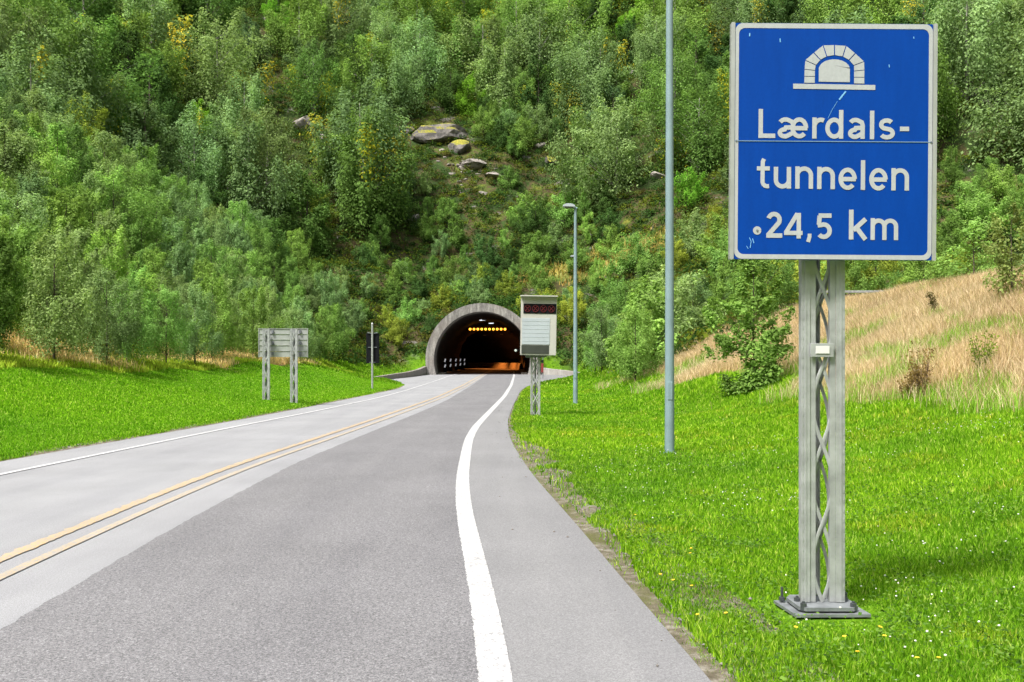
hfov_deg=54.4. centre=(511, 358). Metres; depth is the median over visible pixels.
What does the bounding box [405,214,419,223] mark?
boulder
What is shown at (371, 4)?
hillside birch
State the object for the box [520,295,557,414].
tunnel signal sign
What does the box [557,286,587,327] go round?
shrub
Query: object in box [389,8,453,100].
hillside birch
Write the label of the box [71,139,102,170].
young birch
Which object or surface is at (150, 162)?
young birch
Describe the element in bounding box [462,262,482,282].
hillside bush
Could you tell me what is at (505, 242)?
hillside bush
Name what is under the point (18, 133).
young birch
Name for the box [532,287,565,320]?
shrub
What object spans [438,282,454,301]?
shrub
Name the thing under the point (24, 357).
dry grass
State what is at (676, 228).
shrub
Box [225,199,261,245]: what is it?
young birch
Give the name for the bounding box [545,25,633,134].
hillside birch
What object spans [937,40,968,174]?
hillside birch
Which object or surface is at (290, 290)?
young birch
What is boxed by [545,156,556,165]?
boulder
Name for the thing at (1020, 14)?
hillside birch
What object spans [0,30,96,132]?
hillside birch
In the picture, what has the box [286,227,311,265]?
young birch
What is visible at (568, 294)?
shrub
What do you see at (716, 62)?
broadleaf tree
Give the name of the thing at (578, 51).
broadleaf tree
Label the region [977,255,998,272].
young rowan
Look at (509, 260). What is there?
hillside bush
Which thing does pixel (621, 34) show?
broadleaf tree
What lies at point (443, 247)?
hillside bush
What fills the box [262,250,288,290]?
young birch
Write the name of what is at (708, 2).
hillside birch
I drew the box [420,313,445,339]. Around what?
shrub
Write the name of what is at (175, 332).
young birch
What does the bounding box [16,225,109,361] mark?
young birch
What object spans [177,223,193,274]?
young birch
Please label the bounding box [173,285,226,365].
young birch
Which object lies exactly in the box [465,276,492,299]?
shrub
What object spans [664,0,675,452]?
street lamp
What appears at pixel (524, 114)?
hillside bush
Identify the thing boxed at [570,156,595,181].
hillside bush
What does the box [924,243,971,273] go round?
shrub
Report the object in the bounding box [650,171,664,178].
boulder
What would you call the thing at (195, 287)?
young birch
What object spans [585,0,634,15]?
hillside birch
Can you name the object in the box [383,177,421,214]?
hillside bush
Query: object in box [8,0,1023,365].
undergrowth
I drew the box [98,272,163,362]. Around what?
young birch
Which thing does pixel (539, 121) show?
hillside bush
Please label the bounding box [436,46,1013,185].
scree
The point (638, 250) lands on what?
shrub
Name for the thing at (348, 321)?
young birch
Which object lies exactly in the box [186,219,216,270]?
young birch
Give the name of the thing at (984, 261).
shrub
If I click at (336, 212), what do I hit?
hillside tree
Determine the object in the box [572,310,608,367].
shrub
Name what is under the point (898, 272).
shrub
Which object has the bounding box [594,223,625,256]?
hillside bush
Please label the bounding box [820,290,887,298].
guard rail
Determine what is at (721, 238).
shrub
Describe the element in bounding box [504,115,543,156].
hillside bush
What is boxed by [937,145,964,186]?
shrub
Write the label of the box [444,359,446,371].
marker post
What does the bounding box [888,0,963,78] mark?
broadleaf tree
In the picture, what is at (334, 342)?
young birch
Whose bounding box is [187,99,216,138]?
bright tree
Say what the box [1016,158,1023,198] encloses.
shrub
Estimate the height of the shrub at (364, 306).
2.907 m
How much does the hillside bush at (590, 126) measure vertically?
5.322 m
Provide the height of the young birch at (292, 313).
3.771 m
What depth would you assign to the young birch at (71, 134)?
65.75 m
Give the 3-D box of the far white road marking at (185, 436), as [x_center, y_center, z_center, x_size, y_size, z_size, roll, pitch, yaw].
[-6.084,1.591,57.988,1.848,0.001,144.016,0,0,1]
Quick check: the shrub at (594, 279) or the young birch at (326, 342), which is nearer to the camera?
the young birch at (326, 342)
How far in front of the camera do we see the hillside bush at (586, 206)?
128.04 m
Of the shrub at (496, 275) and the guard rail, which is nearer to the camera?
the guard rail
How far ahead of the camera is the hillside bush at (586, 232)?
124.50 m
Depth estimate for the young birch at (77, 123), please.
80.20 m
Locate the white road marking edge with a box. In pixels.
[455,371,514,681]
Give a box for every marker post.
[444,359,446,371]
[449,359,451,370]
[459,359,461,368]
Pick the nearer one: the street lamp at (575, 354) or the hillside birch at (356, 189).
the street lamp at (575, 354)
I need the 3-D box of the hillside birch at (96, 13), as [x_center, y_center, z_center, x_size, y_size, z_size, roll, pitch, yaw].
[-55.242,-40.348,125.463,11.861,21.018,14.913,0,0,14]
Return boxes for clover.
[535,427,1023,681]
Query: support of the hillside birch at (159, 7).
on the ground at (416, 360)
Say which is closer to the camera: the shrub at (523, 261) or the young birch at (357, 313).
the young birch at (357, 313)
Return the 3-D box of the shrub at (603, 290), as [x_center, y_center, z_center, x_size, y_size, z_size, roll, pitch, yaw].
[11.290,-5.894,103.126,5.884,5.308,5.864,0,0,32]
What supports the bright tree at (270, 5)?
on the ground at (416, 360)
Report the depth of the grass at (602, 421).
9.85 m
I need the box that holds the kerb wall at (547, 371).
[540,367,572,375]
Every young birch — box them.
[0,68,24,129]
[0,89,38,141]
[0,97,28,168]
[0,98,38,153]
[0,117,51,219]
[0,131,52,195]
[0,146,75,229]
[0,172,44,245]
[0,188,56,300]
[0,198,44,291]
[0,209,49,335]
[0,215,28,327]
[0,231,29,357]
[11,170,55,248]
[13,110,55,183]
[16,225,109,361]
[20,84,65,155]
[28,123,83,205]
[34,191,100,264]
[36,111,87,177]
[36,225,116,336]
[46,119,95,201]
[47,182,112,262]
[55,222,114,312]
[59,121,102,168]
[60,268,145,365]
[64,129,145,211]
[65,134,97,170]
[69,169,116,224]
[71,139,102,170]
[77,188,127,257]
[81,224,159,320]
[82,208,137,284]
[90,165,161,254]
[92,156,132,225]
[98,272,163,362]
[103,163,158,226]
[110,151,151,198]
[121,144,189,210]
[122,258,157,322]
[124,163,164,227]
[124,212,174,281]
[133,283,196,362]
[137,193,193,262]
[139,165,169,216]
[142,247,175,314]
[143,268,191,332]
[151,215,195,282]
[152,185,201,240]
[154,166,169,193]
[156,240,203,303]
[158,217,192,252]
[159,180,198,223]
[162,173,200,224]
[172,280,215,330]
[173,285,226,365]
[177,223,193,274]
[180,184,209,235]
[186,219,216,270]
[186,270,247,361]
[189,178,222,224]
[189,258,218,315]
[190,238,239,299]
[191,218,229,268]
[191,281,240,345]
[201,204,237,250]
[202,219,231,270]
[205,274,247,355]
[211,250,259,300]
[214,211,238,249]
[215,207,231,241]
[217,214,248,263]
[224,246,264,291]
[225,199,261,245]
[227,288,260,349]
[231,228,258,264]
[234,285,285,356]
[235,273,276,324]
[235,276,271,323]
[237,203,270,248]
[237,284,294,351]
[240,223,274,258]
[244,255,268,283]
[245,285,283,351]
[250,217,296,268]
[250,252,278,287]
[253,275,277,298]
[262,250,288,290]
[266,279,284,316]
[274,305,318,360]
[280,234,307,273]
[280,270,304,308]
[280,283,310,318]
[282,255,301,288]
[283,294,315,353]
[284,287,309,317]
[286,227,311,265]
[287,308,325,360]
[289,303,318,357]
[297,273,316,304]
[299,259,326,295]
[300,276,321,314]
[313,269,348,309]
[313,315,333,360]
[315,302,356,358]
[320,308,347,332]
[324,302,351,347]
[325,274,349,305]
[332,265,351,289]
[340,298,365,320]
[340,306,356,340]
[341,297,366,335]
[360,271,379,298]
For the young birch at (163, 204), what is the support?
on the ground at (416, 360)
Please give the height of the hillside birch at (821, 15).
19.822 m
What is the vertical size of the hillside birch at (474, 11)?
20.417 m
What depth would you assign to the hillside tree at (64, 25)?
103.10 m
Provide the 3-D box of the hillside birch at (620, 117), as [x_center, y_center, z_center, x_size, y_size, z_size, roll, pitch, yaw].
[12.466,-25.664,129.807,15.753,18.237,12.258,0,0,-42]
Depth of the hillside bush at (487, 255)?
125.19 m
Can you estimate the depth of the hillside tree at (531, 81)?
154.79 m
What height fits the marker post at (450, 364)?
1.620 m
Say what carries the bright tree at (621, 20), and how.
on the ground at (416, 360)
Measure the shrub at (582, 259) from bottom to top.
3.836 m
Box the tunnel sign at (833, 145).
[728,22,937,617]
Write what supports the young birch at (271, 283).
on the ground at (416, 360)
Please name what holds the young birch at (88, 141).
on the ground at (416, 360)
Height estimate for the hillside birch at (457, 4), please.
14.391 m
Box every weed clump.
[896,370,920,399]
[901,340,939,396]
[925,291,938,311]
[966,330,999,373]
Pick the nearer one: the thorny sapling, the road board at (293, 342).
the thorny sapling
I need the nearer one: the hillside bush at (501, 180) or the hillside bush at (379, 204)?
the hillside bush at (379, 204)
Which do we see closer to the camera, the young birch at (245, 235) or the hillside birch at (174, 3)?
the young birch at (245, 235)
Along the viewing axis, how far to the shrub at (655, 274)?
86.45 m
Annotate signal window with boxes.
[523,304,555,313]
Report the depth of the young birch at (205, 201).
96.26 m
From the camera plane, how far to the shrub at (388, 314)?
108.19 m
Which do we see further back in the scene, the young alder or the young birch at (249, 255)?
the young birch at (249, 255)
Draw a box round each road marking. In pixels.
[0,369,491,561]
[0,369,493,579]
[0,371,464,474]
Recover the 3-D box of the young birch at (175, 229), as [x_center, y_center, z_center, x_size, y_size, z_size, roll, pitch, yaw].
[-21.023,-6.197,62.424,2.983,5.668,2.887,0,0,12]
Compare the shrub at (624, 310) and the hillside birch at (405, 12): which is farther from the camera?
the hillside birch at (405, 12)
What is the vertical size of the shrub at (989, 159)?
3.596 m
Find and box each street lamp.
[563,203,577,403]
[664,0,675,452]
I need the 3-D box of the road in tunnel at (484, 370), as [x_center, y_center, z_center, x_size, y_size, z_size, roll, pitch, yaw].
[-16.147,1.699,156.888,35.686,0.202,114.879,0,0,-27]
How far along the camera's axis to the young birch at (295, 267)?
98.42 m
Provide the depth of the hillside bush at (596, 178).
130.63 m
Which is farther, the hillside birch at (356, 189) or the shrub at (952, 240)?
the hillside birch at (356, 189)
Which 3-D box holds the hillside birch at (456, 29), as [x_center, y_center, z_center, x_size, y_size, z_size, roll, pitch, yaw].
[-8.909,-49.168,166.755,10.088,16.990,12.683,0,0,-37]
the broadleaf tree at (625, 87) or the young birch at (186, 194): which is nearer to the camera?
the young birch at (186, 194)
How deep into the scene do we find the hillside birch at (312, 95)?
147.97 m
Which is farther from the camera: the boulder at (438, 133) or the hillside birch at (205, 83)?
the boulder at (438, 133)
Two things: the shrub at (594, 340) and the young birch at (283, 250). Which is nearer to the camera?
the shrub at (594, 340)
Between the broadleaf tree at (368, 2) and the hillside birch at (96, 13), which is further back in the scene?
the broadleaf tree at (368, 2)
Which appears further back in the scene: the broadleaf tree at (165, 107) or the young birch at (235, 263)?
the broadleaf tree at (165, 107)
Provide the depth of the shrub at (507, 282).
114.96 m
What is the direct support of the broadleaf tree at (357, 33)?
on the ground at (416, 360)
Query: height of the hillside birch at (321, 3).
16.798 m
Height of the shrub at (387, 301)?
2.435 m
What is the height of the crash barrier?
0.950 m
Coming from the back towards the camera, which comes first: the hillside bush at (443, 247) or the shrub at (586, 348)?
the hillside bush at (443, 247)
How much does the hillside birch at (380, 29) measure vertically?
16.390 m
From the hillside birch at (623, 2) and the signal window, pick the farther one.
the hillside birch at (623, 2)
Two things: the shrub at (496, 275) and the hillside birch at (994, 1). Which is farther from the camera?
the shrub at (496, 275)
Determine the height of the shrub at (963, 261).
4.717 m
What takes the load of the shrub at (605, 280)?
on the ground at (416, 360)
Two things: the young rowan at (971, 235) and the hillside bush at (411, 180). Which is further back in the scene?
the hillside bush at (411, 180)
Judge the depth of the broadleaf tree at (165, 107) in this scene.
120.93 m
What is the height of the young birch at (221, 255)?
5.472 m
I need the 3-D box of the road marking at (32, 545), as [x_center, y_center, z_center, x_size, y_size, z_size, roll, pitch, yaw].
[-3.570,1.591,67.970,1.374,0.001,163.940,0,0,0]
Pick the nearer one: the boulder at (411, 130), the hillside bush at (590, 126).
the hillside bush at (590, 126)
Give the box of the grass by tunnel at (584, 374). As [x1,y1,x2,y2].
[302,357,615,384]
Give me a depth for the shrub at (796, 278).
52.13 m
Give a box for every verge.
[0,385,402,461]
[508,384,843,681]
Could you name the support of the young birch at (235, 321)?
on the ground at (416, 360)
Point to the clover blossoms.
(927, 631)
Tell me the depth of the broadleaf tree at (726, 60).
135.25 m
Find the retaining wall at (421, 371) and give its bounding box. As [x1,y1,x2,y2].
[374,366,426,378]
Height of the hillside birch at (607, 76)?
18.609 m
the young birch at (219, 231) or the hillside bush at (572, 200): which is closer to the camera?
the young birch at (219, 231)
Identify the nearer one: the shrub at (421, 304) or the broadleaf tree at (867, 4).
the shrub at (421, 304)
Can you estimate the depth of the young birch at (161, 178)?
93.97 m
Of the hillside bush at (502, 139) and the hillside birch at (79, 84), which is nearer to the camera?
the hillside birch at (79, 84)
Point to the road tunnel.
(458, 341)
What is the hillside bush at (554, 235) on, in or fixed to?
on the ground at (416, 360)
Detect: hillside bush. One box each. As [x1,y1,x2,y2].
[350,240,389,267]
[363,213,390,249]
[365,191,389,216]
[373,192,420,233]
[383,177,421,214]
[390,165,417,189]
[395,259,410,282]
[409,213,445,239]
[417,171,432,196]
[419,196,433,215]
[425,255,443,278]
[431,228,450,257]
[433,197,459,224]
[434,255,473,285]
[441,216,468,250]
[459,244,470,267]
[462,234,500,269]
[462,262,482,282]
[467,105,500,141]
[469,95,497,117]
[484,100,505,124]
[484,114,520,148]
[493,108,523,136]
[497,229,514,249]
[498,165,519,187]
[500,245,519,273]
[501,96,518,120]
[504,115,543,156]
[505,191,539,221]
[506,104,560,141]
[506,127,524,159]
[508,201,565,247]
[508,204,528,232]
[514,230,556,267]
[516,100,537,124]
[534,191,553,215]
[542,222,569,251]
[546,189,580,230]
[548,117,567,145]
[553,107,569,129]
[556,148,575,172]
[557,191,582,212]
[558,237,589,263]
[568,105,582,130]
[570,114,589,138]
[570,120,602,150]
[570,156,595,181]
[571,174,593,194]
[573,192,592,224]
[578,212,600,245]
[588,145,611,166]
[589,169,605,202]
[591,185,620,217]
[593,207,625,244]
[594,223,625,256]
[596,165,618,185]
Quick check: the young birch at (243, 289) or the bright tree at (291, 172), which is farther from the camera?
the bright tree at (291, 172)
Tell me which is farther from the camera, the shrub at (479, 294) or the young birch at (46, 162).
the shrub at (479, 294)
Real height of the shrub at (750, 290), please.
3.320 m
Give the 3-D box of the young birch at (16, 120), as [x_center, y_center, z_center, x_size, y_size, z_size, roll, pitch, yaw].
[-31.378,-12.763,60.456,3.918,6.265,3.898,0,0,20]
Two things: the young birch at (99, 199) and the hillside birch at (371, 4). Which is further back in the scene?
the hillside birch at (371, 4)
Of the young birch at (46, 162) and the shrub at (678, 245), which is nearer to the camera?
the young birch at (46, 162)
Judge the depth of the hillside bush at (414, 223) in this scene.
130.27 m
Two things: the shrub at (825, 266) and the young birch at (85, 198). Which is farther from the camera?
the shrub at (825, 266)
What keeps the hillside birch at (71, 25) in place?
on the ground at (416, 360)
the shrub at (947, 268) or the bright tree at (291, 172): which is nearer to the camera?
the shrub at (947, 268)
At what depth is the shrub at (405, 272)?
118.43 m
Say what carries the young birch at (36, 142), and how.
on the ground at (416, 360)
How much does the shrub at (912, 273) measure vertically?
4.550 m
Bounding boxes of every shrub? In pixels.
[350,243,378,267]
[358,298,369,318]
[378,303,395,326]
[379,277,408,304]
[379,317,412,344]
[381,298,396,315]
[384,267,403,293]
[391,258,417,283]
[391,296,421,324]
[407,272,431,299]
[413,297,431,313]
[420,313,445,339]
[428,276,441,288]
[430,283,456,310]
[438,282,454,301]
[448,274,469,289]
[451,279,464,292]
[456,278,475,295]
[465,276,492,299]
[469,263,494,284]
[470,285,488,302]
[478,265,506,291]
[494,270,521,295]
[508,261,519,280]
[511,296,520,315]
[514,255,540,275]
[527,260,555,294]
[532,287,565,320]
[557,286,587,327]
[559,286,589,322]
[560,244,597,273]
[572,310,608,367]
[578,303,622,370]
[580,320,610,371]
[585,258,607,292]
[586,276,632,316]
[593,315,624,345]
[595,281,641,318]
[599,268,617,296]
[602,274,685,378]
[605,232,663,277]
[607,319,632,371]
[610,303,664,383]
[610,309,654,374]
[612,264,727,345]
[615,282,686,334]
[620,304,628,315]
[629,252,664,291]
[654,270,682,291]
[658,220,688,255]
[660,234,689,274]
[662,207,720,257]
[674,272,712,319]
[691,208,728,262]
[702,272,729,310]
[705,204,725,245]
[705,228,727,262]
[707,231,752,278]
[707,254,740,317]
[724,259,798,319]
[740,273,767,302]
[762,260,827,300]
[766,260,798,302]
[820,260,849,287]
[820,261,851,293]
[824,260,897,293]
[847,260,907,289]
[871,260,911,288]
[898,224,950,285]
[918,251,970,281]
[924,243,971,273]
[936,210,956,245]
[936,214,969,260]
[936,248,978,275]
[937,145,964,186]
[949,192,1022,243]
[952,175,995,225]
[970,248,1010,272]
[971,156,1006,195]
[971,163,1023,208]
[994,185,1023,230]
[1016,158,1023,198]
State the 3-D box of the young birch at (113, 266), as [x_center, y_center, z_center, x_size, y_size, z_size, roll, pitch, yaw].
[-17.992,-3.437,44.618,3.730,5.145,3.171,0,0,41]
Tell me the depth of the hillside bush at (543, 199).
133.73 m
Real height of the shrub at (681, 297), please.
6.333 m
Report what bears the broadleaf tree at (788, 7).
on the ground at (416, 360)
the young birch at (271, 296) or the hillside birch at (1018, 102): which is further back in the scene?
the hillside birch at (1018, 102)
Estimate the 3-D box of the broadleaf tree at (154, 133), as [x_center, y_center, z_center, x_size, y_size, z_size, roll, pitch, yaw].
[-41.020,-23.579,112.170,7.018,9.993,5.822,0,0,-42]
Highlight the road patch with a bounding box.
[0,374,512,681]
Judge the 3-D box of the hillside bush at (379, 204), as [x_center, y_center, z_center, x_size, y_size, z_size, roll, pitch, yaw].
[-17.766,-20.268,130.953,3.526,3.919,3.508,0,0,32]
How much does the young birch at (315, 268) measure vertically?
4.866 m
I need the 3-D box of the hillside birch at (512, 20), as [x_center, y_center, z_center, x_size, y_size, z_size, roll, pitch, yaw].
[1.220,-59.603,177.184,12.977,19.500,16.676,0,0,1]
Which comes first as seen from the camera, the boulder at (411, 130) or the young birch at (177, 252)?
the young birch at (177, 252)
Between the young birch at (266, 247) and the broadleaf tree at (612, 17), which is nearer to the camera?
the young birch at (266, 247)
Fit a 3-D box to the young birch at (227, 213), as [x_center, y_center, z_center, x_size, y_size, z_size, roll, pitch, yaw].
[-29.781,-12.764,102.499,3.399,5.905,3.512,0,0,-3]
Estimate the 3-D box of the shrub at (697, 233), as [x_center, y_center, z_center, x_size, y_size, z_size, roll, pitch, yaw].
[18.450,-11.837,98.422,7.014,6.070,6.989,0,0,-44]
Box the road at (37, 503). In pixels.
[0,374,515,628]
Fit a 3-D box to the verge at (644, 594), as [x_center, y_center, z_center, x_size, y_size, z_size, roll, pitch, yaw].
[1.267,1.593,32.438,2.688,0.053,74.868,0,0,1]
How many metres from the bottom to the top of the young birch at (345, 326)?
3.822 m
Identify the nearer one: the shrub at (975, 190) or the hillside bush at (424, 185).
the shrub at (975, 190)
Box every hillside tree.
[0,0,110,96]
[60,91,121,156]
[160,101,233,202]
[228,102,310,207]
[304,189,340,220]
[452,72,486,120]
[505,67,537,110]
[674,166,710,210]
[716,68,729,135]
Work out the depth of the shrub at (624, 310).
93.20 m
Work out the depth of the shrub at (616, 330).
47.38 m
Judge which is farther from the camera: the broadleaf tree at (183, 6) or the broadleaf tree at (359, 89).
the broadleaf tree at (183, 6)
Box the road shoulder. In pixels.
[469,374,710,681]
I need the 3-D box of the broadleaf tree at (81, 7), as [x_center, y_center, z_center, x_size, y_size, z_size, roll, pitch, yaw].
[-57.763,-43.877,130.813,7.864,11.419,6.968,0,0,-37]
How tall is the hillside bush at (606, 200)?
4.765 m
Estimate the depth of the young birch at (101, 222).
48.96 m
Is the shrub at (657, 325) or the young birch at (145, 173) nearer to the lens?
the shrub at (657, 325)
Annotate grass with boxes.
[0,320,352,373]
[0,350,402,460]
[508,369,1023,681]
[513,155,961,285]
[592,264,1023,415]
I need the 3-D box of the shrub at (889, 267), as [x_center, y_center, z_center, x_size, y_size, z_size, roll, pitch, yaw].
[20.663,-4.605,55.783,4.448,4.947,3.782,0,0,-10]
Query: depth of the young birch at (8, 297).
27.27 m
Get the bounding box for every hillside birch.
[0,0,68,106]
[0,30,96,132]
[1,0,49,45]
[9,15,130,139]
[33,0,104,88]
[36,0,123,76]
[50,12,164,154]
[70,0,136,37]
[97,0,196,87]
[106,8,189,97]
[132,0,188,38]
[165,6,276,119]
[183,0,247,38]
[206,71,267,156]
[208,117,307,238]
[238,0,313,17]
[262,0,331,70]
[281,0,341,33]
[283,38,341,122]
[299,75,420,220]
[305,105,394,191]
[311,0,371,62]
[317,105,423,245]
[322,30,405,118]
[345,0,404,47]
[349,6,413,76]
[369,37,434,117]
[377,0,455,56]
[382,0,419,17]
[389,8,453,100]
[418,0,500,43]
[423,15,485,91]
[430,0,478,15]
[435,12,524,98]
[469,36,539,114]
[476,0,551,60]
[488,0,555,38]
[500,0,584,78]
[521,0,583,25]
[532,51,581,118]
[542,0,615,62]
[542,94,657,222]
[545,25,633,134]
[553,30,634,136]
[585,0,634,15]
[616,38,722,135]
[623,0,724,78]
[626,10,708,95]
[653,83,728,181]
[693,0,740,27]
[694,0,772,52]
[727,0,786,43]
[759,0,798,22]
[798,0,864,23]
[822,5,874,23]
[832,0,891,23]
[861,0,957,23]
[896,0,950,23]
[922,0,1023,123]
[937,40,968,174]
[938,0,1021,68]
[952,16,1023,175]
[988,0,1023,110]
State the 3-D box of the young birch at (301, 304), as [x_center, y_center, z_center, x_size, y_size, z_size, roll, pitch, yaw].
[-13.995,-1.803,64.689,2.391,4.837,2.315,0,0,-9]
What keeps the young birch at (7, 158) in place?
on the ground at (416, 360)
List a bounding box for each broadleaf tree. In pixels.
[68,0,94,23]
[93,98,197,188]
[102,28,168,98]
[104,0,149,20]
[105,52,195,137]
[113,105,182,168]
[170,158,226,217]
[177,0,208,13]
[183,19,239,74]
[232,12,265,69]
[274,168,336,260]
[280,36,338,86]
[326,75,402,148]
[330,26,376,87]
[346,0,385,22]
[434,66,469,115]
[512,54,561,124]
[559,39,592,84]
[576,0,620,33]
[583,84,637,136]
[590,63,634,110]
[612,13,650,70]
[649,27,729,102]
[656,0,709,30]
[699,33,729,88]
[710,50,729,109]
[716,134,728,194]
[761,0,809,22]
[789,0,848,23]
[854,0,904,23]
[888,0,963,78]
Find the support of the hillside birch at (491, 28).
on the ground at (416, 360)
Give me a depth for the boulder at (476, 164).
142.42 m
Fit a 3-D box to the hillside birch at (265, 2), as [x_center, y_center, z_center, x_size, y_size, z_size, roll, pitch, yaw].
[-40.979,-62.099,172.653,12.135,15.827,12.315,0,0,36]
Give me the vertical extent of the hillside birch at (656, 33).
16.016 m
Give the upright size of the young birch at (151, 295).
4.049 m
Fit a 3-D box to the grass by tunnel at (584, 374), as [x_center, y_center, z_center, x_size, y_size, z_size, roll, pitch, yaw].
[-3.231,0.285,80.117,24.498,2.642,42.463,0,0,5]
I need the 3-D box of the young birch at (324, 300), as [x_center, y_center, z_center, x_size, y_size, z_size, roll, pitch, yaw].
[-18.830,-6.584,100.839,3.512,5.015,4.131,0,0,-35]
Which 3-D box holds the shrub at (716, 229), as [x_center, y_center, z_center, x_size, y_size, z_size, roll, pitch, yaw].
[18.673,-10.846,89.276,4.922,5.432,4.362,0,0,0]
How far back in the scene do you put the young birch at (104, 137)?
70.66 m
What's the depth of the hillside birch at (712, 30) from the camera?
155.00 m
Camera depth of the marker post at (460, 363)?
137.97 m
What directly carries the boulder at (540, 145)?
on the ground at (416, 360)
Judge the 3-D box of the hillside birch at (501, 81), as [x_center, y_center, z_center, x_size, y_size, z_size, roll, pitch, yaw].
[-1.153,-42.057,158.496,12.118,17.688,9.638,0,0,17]
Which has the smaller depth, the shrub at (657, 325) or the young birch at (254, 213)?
the shrub at (657, 325)
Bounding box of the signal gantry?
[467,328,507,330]
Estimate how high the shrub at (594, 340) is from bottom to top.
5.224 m
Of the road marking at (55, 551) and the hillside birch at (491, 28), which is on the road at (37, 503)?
the road marking at (55, 551)
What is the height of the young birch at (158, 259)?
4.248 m
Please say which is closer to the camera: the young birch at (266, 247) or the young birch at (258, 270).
the young birch at (258, 270)
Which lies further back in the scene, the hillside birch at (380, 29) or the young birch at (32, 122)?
the hillside birch at (380, 29)
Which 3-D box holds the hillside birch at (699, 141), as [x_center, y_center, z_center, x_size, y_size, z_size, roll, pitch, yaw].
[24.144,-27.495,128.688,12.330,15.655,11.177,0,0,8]
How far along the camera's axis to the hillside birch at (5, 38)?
94.75 m
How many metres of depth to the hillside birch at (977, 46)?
92.28 m
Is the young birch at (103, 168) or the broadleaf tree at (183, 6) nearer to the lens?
the young birch at (103, 168)
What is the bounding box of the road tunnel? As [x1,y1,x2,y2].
[425,303,537,374]
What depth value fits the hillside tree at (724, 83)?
127.71 m
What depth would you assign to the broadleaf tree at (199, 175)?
108.71 m
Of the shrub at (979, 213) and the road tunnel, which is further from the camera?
the road tunnel
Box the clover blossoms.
[570,392,1018,676]
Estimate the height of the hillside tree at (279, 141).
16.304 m
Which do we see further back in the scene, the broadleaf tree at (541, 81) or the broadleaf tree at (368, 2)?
the broadleaf tree at (368, 2)
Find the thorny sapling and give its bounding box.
[980,201,1023,296]
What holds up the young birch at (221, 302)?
on the ground at (416, 360)
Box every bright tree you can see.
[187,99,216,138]
[251,74,267,110]
[259,0,293,33]
[282,161,305,195]
[614,9,642,43]
[631,0,662,22]
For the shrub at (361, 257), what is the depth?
119.14 m
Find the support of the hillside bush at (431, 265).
on the ground at (416, 360)
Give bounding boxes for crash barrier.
[468,363,523,369]
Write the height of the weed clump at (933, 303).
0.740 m
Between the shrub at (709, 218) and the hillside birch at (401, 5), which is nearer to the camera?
the shrub at (709, 218)
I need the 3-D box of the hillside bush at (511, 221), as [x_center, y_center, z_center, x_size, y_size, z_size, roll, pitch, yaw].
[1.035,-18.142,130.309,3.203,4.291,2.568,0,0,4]
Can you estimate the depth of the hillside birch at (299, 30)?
158.94 m
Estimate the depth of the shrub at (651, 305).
69.98 m
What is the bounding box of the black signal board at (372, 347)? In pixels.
[366,323,378,387]
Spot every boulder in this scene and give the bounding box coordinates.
[292,116,312,129]
[396,124,414,132]
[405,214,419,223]
[410,123,467,143]
[448,139,470,154]
[458,158,485,169]
[484,172,500,178]
[536,142,545,148]
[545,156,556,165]
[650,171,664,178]
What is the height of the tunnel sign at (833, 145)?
3.624 m
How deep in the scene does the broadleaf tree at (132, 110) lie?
104.69 m
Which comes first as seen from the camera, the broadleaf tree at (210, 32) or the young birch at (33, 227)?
the young birch at (33, 227)
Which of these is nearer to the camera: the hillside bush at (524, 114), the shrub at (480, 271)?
the shrub at (480, 271)
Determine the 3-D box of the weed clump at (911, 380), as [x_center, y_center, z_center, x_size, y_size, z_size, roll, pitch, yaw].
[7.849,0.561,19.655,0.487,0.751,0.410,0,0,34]
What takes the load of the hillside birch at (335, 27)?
on the ground at (416, 360)
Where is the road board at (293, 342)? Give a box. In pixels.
[258,328,307,403]
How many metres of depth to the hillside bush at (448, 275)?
123.04 m
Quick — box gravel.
[493,410,895,681]
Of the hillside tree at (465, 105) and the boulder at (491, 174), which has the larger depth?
the hillside tree at (465, 105)
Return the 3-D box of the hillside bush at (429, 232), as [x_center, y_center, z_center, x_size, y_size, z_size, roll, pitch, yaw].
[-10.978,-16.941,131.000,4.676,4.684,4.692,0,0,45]
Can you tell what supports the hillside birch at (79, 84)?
on the ground at (416, 360)
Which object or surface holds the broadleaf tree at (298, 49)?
on the ground at (416, 360)
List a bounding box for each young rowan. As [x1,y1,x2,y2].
[924,216,998,286]
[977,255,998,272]
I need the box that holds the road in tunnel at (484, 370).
[448,368,520,373]
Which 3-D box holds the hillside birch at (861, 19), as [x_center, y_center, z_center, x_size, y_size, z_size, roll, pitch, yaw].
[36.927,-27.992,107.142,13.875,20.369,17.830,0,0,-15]
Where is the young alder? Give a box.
[699,259,797,396]
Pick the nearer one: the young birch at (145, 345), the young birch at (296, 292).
the young birch at (145, 345)
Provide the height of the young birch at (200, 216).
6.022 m
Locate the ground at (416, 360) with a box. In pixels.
[0,0,1023,681]
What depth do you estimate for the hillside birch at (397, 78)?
152.79 m
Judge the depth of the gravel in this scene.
8.59 m
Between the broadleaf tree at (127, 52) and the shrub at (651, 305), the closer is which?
the shrub at (651, 305)
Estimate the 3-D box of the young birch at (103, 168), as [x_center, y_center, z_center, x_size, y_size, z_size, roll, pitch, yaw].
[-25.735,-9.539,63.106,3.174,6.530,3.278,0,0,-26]
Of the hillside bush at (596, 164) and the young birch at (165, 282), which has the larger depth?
the hillside bush at (596, 164)
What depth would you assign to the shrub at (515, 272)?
119.67 m
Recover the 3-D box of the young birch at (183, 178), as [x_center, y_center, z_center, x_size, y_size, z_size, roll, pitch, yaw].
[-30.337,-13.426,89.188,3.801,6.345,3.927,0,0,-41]
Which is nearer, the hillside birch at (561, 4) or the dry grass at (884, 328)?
the dry grass at (884, 328)
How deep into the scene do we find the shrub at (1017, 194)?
74.50 m
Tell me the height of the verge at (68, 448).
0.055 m

